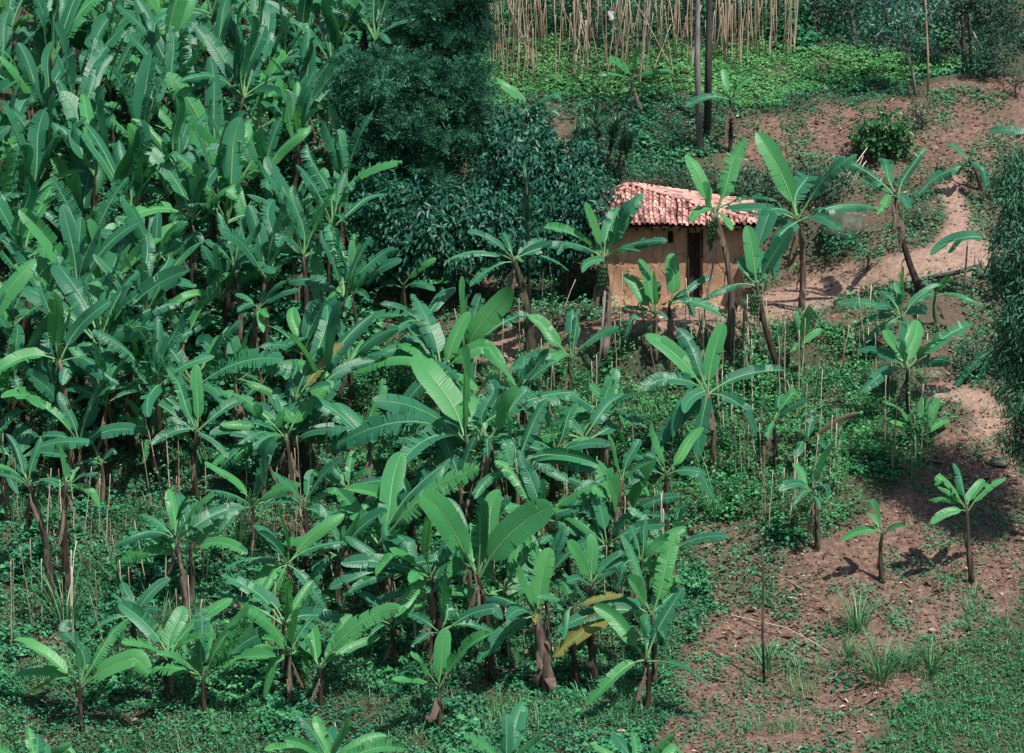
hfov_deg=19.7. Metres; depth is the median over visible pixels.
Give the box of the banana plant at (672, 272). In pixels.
[664,253,726,341]
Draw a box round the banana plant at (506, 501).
[436,496,519,614]
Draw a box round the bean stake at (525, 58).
[522,33,527,82]
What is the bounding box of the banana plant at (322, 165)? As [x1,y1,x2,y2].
[316,135,333,186]
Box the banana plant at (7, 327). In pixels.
[0,311,51,424]
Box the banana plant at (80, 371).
[73,323,151,442]
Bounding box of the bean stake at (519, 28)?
[509,0,535,68]
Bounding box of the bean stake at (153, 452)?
[145,416,161,490]
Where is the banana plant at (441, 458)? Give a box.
[434,387,554,496]
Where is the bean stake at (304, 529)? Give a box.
[298,500,313,564]
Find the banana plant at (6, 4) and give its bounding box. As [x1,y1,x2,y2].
[0,0,33,97]
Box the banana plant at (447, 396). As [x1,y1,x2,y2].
[326,345,576,529]
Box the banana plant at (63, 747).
[0,727,75,752]
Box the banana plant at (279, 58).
[200,49,308,193]
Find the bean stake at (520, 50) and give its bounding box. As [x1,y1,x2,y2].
[511,22,530,76]
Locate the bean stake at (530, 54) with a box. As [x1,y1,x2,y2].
[527,26,534,78]
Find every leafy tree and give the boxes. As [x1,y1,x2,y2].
[339,0,392,35]
[477,0,531,37]
[512,0,583,41]
[549,0,628,45]
[606,0,680,40]
[647,0,722,46]
[694,0,769,41]
[740,0,820,47]
[787,0,847,37]
[817,0,891,47]
[855,0,919,36]
[916,0,989,53]
[952,0,1023,48]
[982,0,1023,44]
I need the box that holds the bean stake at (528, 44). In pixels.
[527,7,528,69]
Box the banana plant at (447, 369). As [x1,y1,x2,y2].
[436,358,530,455]
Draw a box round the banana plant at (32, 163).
[0,105,84,246]
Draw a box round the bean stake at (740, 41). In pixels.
[740,0,740,64]
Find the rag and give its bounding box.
[608,11,613,19]
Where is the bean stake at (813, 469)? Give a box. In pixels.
[809,434,818,510]
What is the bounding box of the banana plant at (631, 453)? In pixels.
[593,434,653,542]
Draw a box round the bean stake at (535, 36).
[534,0,536,68]
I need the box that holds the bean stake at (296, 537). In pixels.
[295,510,297,568]
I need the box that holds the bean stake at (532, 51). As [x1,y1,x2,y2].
[532,32,532,75]
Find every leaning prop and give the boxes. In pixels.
[594,291,605,383]
[696,206,715,344]
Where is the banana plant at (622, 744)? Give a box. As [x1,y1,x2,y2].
[591,732,681,752]
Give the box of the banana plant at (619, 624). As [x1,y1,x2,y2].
[585,587,709,714]
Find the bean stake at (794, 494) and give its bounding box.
[794,460,795,524]
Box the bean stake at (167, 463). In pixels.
[166,435,170,500]
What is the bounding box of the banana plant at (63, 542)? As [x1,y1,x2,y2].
[39,445,99,599]
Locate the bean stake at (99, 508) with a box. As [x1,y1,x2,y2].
[99,478,99,535]
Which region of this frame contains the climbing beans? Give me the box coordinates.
[9,275,928,667]
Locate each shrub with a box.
[356,358,420,394]
[600,93,650,135]
[605,151,679,187]
[642,105,695,150]
[653,162,717,190]
[692,159,785,203]
[766,157,856,206]
[774,303,823,335]
[816,226,869,259]
[833,323,883,359]
[844,103,918,166]
[844,241,884,271]
[886,183,938,233]
[895,96,942,129]
[909,30,946,63]
[950,331,993,374]
[957,14,1023,80]
[979,153,1021,201]
[998,65,1023,98]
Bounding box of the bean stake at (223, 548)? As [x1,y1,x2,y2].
[220,498,227,581]
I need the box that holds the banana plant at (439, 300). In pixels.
[372,287,455,333]
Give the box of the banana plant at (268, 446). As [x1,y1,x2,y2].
[204,437,299,556]
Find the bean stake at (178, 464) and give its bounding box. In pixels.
[178,437,179,490]
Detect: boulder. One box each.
[819,213,863,245]
[972,265,990,278]
[988,457,1009,466]
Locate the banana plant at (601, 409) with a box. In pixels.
[537,394,627,480]
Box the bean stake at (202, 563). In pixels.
[202,541,203,579]
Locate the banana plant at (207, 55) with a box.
[167,0,236,108]
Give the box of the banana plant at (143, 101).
[92,52,204,206]
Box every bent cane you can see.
[681,585,845,666]
[752,560,848,620]
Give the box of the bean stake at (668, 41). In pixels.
[664,5,673,81]
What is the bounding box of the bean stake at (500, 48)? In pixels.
[495,1,503,79]
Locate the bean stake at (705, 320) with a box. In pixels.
[700,290,708,340]
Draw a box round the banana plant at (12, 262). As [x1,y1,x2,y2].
[0,227,39,346]
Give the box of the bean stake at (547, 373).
[546,344,549,390]
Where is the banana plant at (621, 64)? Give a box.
[598,46,673,118]
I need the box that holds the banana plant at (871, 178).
[833,147,925,294]
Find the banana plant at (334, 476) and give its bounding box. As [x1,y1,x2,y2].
[306,451,381,571]
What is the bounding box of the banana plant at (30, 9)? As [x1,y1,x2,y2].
[21,4,101,28]
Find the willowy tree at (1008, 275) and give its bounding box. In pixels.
[972,139,1023,478]
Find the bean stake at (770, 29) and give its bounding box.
[769,2,771,58]
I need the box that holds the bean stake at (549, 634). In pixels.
[543,606,555,665]
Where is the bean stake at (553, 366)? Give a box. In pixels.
[549,327,554,386]
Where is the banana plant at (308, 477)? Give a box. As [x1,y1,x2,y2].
[267,457,342,573]
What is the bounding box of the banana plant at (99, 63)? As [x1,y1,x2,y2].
[28,21,121,110]
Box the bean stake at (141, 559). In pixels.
[134,521,145,579]
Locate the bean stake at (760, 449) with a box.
[759,423,761,475]
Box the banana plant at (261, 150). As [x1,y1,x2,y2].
[245,117,311,212]
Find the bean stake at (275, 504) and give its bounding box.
[274,467,276,533]
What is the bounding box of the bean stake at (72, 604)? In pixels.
[71,566,73,636]
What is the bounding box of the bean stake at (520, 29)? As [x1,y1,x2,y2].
[519,8,521,52]
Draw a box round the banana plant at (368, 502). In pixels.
[307,486,406,582]
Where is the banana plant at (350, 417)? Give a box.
[308,379,431,503]
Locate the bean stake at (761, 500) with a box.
[761,473,763,527]
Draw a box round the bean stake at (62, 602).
[62,583,63,639]
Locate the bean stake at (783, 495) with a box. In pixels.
[782,468,784,528]
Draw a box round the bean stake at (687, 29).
[687,4,687,57]
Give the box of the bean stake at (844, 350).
[837,325,849,378]
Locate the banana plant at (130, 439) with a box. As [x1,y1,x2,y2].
[92,308,192,454]
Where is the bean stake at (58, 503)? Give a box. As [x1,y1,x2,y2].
[57,469,59,531]
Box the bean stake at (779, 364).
[778,336,779,392]
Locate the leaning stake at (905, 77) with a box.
[899,55,909,97]
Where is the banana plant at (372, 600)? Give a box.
[347,590,423,672]
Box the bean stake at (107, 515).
[104,474,110,553]
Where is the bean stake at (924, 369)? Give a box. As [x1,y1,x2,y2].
[921,333,927,395]
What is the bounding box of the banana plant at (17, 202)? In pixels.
[6,197,21,208]
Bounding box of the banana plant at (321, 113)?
[316,87,391,173]
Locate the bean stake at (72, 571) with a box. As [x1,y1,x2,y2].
[67,541,76,606]
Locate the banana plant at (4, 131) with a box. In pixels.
[0,125,10,140]
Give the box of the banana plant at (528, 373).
[485,346,562,475]
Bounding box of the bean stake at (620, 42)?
[619,0,621,78]
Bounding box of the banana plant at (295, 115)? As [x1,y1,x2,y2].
[261,71,317,192]
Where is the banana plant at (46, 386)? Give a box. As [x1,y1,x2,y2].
[1,332,129,473]
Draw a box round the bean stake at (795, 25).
[793,0,796,48]
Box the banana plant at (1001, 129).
[989,125,1023,169]
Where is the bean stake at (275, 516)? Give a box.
[273,482,280,532]
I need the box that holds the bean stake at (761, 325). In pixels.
[760,288,762,356]
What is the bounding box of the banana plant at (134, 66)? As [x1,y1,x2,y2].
[105,55,177,169]
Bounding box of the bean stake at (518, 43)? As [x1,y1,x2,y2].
[516,0,520,81]
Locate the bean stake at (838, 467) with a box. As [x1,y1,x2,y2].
[837,440,839,495]
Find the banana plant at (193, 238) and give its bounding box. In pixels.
[147,202,204,333]
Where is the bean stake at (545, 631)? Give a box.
[541,607,550,659]
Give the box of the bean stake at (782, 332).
[777,304,785,375]
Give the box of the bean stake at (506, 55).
[504,25,508,82]
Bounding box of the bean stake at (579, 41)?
[577,3,580,71]
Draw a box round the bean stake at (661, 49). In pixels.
[653,24,670,68]
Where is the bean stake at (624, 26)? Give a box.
[622,0,626,59]
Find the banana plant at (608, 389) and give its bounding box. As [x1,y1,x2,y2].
[552,368,646,465]
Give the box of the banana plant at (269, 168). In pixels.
[232,151,341,303]
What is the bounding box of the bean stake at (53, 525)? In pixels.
[47,474,56,561]
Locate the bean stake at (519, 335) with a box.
[519,317,519,357]
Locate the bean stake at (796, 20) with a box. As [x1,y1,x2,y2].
[795,0,797,40]
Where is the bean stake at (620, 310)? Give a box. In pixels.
[619,271,622,351]
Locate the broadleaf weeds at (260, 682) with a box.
[0,310,921,752]
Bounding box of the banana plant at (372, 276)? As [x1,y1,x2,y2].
[342,233,401,341]
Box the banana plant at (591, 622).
[554,533,687,686]
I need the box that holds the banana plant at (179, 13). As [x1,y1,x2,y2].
[116,0,196,134]
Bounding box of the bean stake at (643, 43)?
[639,0,647,84]
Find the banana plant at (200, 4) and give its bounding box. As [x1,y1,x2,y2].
[198,0,206,54]
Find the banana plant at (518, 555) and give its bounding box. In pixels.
[446,528,565,658]
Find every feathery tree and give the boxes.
[321,40,505,211]
[372,0,505,85]
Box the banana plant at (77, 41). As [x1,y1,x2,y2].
[65,0,134,120]
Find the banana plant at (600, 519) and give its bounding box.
[552,485,665,591]
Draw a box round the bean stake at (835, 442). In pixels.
[833,423,836,465]
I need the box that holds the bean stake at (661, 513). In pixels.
[661,494,662,552]
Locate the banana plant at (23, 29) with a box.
[14,0,88,93]
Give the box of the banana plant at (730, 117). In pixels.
[685,69,755,152]
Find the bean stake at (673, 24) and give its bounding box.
[669,0,678,55]
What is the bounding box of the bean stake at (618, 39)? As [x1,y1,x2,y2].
[612,0,622,81]
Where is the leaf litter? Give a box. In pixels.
[0,1,1023,752]
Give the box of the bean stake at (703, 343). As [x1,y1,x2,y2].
[703,325,704,379]
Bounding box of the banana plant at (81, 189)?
[53,162,118,273]
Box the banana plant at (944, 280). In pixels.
[917,276,978,332]
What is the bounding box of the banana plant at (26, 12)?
[20,7,27,38]
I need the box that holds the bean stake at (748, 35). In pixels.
[747,0,748,62]
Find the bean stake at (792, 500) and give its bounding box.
[788,458,797,527]
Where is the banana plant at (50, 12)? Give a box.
[33,0,99,156]
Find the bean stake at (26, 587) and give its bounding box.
[19,544,32,626]
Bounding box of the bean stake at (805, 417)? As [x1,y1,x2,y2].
[804,384,807,452]
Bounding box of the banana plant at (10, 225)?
[0,176,54,334]
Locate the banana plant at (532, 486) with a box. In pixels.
[494,450,604,566]
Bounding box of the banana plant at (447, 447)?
[434,428,511,522]
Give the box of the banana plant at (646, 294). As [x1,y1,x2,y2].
[617,259,667,364]
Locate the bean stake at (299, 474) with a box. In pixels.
[296,436,303,526]
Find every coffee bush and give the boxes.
[342,169,410,291]
[344,168,478,310]
[413,166,545,303]
[455,113,615,276]
[457,94,559,202]
[496,164,630,302]
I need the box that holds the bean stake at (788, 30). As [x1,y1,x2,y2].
[787,0,790,55]
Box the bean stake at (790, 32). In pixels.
[790,9,791,54]
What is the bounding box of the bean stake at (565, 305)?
[556,279,575,329]
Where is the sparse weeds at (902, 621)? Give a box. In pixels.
[658,70,1023,752]
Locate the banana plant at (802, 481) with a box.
[778,444,833,551]
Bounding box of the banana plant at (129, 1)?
[113,0,167,73]
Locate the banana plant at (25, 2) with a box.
[11,0,92,44]
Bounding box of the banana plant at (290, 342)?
[220,336,328,419]
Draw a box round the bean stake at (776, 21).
[776,0,776,44]
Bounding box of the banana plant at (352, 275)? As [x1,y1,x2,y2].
[288,222,394,402]
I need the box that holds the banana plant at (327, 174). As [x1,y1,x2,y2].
[294,168,331,271]
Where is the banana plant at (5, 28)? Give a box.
[0,8,49,167]
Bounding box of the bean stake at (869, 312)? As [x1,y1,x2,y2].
[866,285,871,358]
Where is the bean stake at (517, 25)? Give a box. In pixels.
[507,0,527,53]
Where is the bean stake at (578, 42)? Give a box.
[574,15,581,73]
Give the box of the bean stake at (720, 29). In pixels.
[718,0,722,55]
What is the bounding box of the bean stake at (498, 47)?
[497,2,499,78]
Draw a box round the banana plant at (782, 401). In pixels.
[758,389,807,472]
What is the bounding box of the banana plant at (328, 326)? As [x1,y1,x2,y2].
[241,301,374,481]
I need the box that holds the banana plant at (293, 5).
[286,0,297,20]
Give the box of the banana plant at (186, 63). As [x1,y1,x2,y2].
[127,20,233,136]
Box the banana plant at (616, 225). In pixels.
[544,193,667,360]
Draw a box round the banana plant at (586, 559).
[567,533,628,684]
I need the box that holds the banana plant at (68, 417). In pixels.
[25,376,142,500]
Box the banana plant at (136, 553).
[118,493,247,609]
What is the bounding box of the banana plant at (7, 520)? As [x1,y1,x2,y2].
[0,502,21,525]
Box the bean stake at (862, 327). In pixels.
[858,293,866,366]
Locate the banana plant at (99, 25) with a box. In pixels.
[26,11,132,164]
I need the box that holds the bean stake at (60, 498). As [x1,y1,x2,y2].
[59,480,61,511]
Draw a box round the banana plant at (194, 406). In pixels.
[144,364,253,501]
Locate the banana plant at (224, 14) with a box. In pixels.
[195,0,233,138]
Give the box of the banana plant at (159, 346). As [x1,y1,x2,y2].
[92,313,214,483]
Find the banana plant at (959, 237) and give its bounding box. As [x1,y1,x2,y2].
[930,208,1014,300]
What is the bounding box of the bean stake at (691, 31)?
[690,0,691,63]
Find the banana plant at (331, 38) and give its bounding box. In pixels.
[290,0,359,132]
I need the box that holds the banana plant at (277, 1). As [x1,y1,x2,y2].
[232,0,284,17]
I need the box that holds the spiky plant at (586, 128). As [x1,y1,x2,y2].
[566,119,601,162]
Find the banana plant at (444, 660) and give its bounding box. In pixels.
[392,628,490,727]
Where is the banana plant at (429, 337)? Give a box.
[354,300,505,419]
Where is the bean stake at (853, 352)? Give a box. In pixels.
[851,327,856,387]
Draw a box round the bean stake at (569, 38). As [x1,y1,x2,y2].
[567,13,570,58]
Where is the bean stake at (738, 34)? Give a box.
[738,0,739,64]
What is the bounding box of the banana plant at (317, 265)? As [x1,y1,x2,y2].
[298,254,340,340]
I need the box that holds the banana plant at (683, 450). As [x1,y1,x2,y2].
[628,424,713,534]
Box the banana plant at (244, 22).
[234,5,247,48]
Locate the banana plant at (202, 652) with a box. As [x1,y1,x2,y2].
[120,605,275,719]
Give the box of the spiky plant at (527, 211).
[513,163,547,307]
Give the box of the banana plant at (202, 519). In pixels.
[116,489,244,608]
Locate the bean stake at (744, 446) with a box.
[744,414,744,489]
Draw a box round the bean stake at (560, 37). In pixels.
[558,0,562,70]
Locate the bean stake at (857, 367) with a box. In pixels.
[854,329,859,409]
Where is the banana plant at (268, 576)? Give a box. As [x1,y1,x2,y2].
[224,505,346,628]
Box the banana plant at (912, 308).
[840,266,941,355]
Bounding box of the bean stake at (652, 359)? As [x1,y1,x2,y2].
[649,342,659,387]
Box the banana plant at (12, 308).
[0,270,69,388]
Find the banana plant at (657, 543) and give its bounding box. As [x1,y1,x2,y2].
[616,518,686,625]
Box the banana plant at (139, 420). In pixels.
[117,398,203,482]
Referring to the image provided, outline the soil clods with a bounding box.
[660,72,1023,752]
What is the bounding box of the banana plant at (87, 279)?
[34,265,120,411]
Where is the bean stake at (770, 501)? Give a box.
[768,470,772,530]
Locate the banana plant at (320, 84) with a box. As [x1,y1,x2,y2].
[268,46,357,187]
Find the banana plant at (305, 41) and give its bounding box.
[239,22,353,168]
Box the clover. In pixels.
[868,596,1023,752]
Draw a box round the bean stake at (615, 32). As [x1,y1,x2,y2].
[613,2,618,71]
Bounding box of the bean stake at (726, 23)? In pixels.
[724,0,728,54]
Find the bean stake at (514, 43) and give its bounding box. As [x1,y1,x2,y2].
[511,8,518,73]
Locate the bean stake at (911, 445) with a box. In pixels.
[910,404,911,482]
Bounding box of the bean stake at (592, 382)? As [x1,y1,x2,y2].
[591,361,592,413]
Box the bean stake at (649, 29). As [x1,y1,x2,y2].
[647,0,651,69]
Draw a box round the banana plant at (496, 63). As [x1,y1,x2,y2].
[475,56,500,98]
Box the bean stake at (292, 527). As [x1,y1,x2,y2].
[286,498,301,565]
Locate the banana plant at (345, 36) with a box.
[336,0,406,59]
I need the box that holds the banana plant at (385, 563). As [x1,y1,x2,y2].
[329,517,467,651]
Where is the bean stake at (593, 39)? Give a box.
[584,0,602,80]
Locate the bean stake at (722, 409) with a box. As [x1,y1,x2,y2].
[722,371,723,444]
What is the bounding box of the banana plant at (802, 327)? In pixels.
[790,305,822,385]
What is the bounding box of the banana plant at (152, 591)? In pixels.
[86,578,168,648]
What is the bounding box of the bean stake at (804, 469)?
[802,444,805,510]
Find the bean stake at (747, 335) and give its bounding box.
[746,308,747,365]
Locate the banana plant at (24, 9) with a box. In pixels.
[14,0,32,47]
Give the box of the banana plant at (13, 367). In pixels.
[0,350,47,419]
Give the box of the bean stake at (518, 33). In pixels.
[517,0,519,75]
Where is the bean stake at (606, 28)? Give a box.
[605,0,607,61]
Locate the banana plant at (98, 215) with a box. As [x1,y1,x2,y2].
[37,176,160,341]
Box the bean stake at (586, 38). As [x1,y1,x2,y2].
[585,21,586,53]
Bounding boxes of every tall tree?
[694,0,702,150]
[703,0,712,134]
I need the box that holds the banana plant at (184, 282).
[123,253,196,339]
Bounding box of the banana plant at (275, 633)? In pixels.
[245,607,321,705]
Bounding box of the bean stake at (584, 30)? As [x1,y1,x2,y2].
[578,8,591,56]
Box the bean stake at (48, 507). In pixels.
[47,468,51,533]
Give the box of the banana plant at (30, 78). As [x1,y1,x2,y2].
[0,41,80,219]
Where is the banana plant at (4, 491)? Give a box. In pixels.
[0,431,25,520]
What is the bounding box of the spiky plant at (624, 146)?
[612,126,639,185]
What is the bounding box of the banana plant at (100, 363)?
[57,338,148,494]
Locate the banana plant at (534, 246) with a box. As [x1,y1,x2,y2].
[448,229,569,364]
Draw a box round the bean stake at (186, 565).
[184,541,187,592]
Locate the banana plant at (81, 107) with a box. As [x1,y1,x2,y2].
[50,87,110,212]
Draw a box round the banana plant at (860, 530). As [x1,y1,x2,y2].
[842,499,905,583]
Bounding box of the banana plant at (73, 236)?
[18,204,140,397]
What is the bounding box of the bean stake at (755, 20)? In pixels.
[754,0,755,47]
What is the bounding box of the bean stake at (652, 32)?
[634,0,667,61]
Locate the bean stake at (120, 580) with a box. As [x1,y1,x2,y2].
[119,560,124,629]
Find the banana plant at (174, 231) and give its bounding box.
[100,195,190,321]
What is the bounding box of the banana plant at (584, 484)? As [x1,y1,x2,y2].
[518,479,594,575]
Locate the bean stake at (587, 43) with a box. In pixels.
[586,2,587,71]
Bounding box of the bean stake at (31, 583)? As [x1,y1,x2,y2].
[30,538,33,622]
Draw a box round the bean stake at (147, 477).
[141,438,152,514]
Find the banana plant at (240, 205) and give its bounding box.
[188,121,254,294]
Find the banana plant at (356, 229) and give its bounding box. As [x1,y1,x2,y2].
[318,170,404,261]
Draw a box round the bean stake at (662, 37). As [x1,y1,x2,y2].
[652,0,673,73]
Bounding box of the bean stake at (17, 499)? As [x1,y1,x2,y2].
[14,458,18,526]
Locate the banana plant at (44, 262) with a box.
[4,236,67,374]
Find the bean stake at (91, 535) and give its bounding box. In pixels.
[89,492,92,571]
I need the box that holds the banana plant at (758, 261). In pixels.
[702,225,793,392]
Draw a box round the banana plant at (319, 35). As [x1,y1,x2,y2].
[315,7,320,57]
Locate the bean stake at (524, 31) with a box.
[522,0,526,65]
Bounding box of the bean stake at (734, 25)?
[733,1,735,48]
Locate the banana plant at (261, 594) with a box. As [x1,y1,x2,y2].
[207,573,342,680]
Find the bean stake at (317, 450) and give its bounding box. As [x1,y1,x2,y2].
[316,417,319,478]
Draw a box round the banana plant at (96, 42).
[87,28,143,154]
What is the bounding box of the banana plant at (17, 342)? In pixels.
[0,324,39,465]
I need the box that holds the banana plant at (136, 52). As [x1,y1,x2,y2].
[110,14,194,124]
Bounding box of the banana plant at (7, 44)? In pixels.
[0,30,21,73]
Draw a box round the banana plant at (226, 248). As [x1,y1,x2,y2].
[204,212,273,373]
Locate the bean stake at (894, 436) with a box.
[892,404,896,470]
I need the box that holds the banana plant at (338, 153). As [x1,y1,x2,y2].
[320,97,402,295]
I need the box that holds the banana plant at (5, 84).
[0,78,17,159]
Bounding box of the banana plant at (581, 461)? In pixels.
[473,399,599,504]
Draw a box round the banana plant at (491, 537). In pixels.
[419,489,552,683]
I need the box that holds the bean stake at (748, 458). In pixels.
[747,424,748,485]
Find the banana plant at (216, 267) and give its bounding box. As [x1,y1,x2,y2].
[164,243,269,355]
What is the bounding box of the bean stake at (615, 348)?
[614,321,616,367]
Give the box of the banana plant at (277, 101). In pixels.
[232,70,330,167]
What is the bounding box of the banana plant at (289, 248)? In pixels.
[213,179,324,310]
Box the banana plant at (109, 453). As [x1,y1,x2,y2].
[80,443,116,503]
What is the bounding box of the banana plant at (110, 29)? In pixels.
[77,0,124,121]
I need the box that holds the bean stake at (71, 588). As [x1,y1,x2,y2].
[70,550,71,634]
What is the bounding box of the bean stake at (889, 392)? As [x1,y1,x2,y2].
[887,362,891,417]
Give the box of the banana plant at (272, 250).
[211,194,305,380]
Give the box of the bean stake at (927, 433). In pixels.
[925,399,928,462]
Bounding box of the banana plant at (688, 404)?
[638,323,785,479]
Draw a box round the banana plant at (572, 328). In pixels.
[510,308,618,405]
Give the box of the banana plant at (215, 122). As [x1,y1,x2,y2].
[164,56,247,215]
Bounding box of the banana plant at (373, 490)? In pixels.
[347,458,450,586]
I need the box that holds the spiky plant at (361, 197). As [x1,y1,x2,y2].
[349,186,371,223]
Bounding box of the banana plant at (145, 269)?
[93,234,199,438]
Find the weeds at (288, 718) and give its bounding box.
[0,434,714,752]
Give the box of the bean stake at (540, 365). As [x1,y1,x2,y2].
[540,338,541,388]
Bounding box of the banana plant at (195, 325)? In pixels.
[155,272,230,387]
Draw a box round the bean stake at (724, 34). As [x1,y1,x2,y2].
[722,3,727,60]
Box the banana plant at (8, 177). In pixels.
[0,142,40,258]
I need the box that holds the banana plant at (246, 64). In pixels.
[180,16,300,185]
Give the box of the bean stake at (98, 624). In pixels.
[90,596,107,658]
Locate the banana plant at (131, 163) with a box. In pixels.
[77,120,177,313]
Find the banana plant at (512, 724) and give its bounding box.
[450,701,554,752]
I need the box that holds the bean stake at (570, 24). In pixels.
[559,0,582,52]
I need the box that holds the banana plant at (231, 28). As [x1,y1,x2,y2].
[213,1,270,104]
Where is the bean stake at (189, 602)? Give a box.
[188,578,191,647]
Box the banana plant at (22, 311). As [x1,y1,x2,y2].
[6,268,41,318]
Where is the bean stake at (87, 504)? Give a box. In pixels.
[83,466,91,534]
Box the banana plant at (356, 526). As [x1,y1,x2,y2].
[282,504,401,609]
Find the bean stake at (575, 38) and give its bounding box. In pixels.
[572,0,577,72]
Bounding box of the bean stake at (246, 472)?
[246,456,246,489]
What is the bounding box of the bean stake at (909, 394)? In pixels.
[908,365,910,427]
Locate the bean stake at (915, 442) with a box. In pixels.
[914,415,916,465]
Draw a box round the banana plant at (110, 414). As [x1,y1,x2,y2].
[79,366,125,455]
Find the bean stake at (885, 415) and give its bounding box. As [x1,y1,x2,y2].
[884,376,885,450]
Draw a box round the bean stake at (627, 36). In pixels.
[627,4,627,64]
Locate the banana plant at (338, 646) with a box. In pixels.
[296,602,399,710]
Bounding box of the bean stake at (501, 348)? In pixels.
[500,319,503,379]
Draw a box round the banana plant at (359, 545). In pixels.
[345,521,462,637]
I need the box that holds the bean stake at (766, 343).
[766,298,767,364]
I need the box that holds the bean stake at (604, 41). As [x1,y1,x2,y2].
[600,0,607,78]
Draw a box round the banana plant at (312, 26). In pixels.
[309,18,323,68]
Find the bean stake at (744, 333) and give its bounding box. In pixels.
[743,315,744,350]
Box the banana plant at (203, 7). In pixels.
[152,0,207,66]
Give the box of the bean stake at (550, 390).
[548,365,552,433]
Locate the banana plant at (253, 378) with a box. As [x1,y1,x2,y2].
[238,370,276,424]
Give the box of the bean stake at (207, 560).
[206,536,207,580]
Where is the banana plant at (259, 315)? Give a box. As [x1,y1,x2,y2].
[235,281,298,401]
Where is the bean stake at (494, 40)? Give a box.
[492,3,495,68]
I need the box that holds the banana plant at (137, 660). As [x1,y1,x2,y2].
[13,618,151,733]
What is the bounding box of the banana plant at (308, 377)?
[275,343,343,494]
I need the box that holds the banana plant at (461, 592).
[369,558,491,662]
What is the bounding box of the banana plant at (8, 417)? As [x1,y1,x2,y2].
[0,347,89,471]
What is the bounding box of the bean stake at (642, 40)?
[639,0,645,79]
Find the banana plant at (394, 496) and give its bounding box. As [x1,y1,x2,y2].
[323,452,478,617]
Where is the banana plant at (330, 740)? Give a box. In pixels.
[264,713,405,752]
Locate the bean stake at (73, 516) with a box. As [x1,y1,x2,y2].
[71,486,75,550]
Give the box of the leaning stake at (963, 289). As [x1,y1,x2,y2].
[962,240,968,294]
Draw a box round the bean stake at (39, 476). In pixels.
[35,456,44,495]
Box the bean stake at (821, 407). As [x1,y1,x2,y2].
[819,370,822,451]
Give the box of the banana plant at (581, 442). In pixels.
[506,389,609,504]
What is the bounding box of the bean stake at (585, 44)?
[584,0,587,65]
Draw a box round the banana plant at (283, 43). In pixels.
[273,0,302,104]
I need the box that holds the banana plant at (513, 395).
[468,379,530,521]
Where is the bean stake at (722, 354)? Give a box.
[721,316,722,381]
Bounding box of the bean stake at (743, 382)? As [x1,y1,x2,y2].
[742,353,745,414]
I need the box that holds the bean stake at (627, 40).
[623,10,631,73]
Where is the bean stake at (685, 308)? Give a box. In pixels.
[685,278,686,347]
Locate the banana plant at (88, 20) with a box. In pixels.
[62,0,142,101]
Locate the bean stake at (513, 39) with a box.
[509,0,516,77]
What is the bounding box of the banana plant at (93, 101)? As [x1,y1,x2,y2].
[52,79,128,235]
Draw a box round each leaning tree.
[841,0,954,94]
[918,0,1017,72]
[960,0,993,70]
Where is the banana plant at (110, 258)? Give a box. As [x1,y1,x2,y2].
[70,215,188,353]
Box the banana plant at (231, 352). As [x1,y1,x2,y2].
[188,322,293,443]
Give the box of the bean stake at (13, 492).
[12,454,13,525]
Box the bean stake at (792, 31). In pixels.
[787,0,795,52]
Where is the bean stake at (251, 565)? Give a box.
[247,540,253,617]
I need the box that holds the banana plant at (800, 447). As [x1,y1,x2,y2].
[788,406,858,465]
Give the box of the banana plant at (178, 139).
[132,95,218,261]
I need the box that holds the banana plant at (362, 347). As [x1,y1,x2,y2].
[336,317,398,407]
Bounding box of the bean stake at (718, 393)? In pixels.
[717,367,718,414]
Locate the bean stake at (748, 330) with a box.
[747,295,749,361]
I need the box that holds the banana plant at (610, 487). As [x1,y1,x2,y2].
[568,458,679,549]
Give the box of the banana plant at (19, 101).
[0,79,61,268]
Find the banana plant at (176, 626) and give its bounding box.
[118,598,232,702]
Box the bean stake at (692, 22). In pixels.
[691,0,692,66]
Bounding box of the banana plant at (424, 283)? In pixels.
[378,258,447,334]
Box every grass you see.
[0,310,1012,752]
[16,546,127,632]
[76,525,159,586]
[134,576,206,625]
[216,492,295,551]
[343,384,390,410]
[669,447,759,521]
[733,630,805,673]
[771,370,816,410]
[808,628,876,660]
[823,565,898,633]
[829,610,945,686]
[840,572,1023,752]
[874,636,936,671]
[893,627,960,678]
[995,484,1023,505]
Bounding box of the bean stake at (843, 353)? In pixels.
[843,329,844,375]
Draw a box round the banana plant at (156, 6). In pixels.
[143,0,224,45]
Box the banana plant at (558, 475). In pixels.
[413,385,569,499]
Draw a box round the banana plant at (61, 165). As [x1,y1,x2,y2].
[25,148,129,214]
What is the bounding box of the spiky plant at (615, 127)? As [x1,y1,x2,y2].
[588,104,626,174]
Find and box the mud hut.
[584,182,757,309]
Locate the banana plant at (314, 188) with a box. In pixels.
[289,144,386,307]
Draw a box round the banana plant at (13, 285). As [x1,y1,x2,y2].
[0,259,36,315]
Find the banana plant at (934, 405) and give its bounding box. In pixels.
[882,395,949,446]
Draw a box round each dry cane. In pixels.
[839,148,866,194]
[846,156,862,195]
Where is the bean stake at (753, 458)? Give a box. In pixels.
[751,420,754,482]
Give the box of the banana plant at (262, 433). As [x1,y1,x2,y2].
[221,380,333,506]
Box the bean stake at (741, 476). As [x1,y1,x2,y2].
[739,434,744,519]
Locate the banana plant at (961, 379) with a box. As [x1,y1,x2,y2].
[954,303,1017,387]
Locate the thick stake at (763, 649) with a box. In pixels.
[761,551,765,682]
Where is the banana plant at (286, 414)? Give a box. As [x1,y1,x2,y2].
[209,401,331,497]
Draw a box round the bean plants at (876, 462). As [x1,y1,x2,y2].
[337,303,941,543]
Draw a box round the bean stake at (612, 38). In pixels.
[606,0,617,77]
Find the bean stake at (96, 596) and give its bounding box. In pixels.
[95,570,97,633]
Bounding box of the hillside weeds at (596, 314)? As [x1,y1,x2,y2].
[88,38,1022,752]

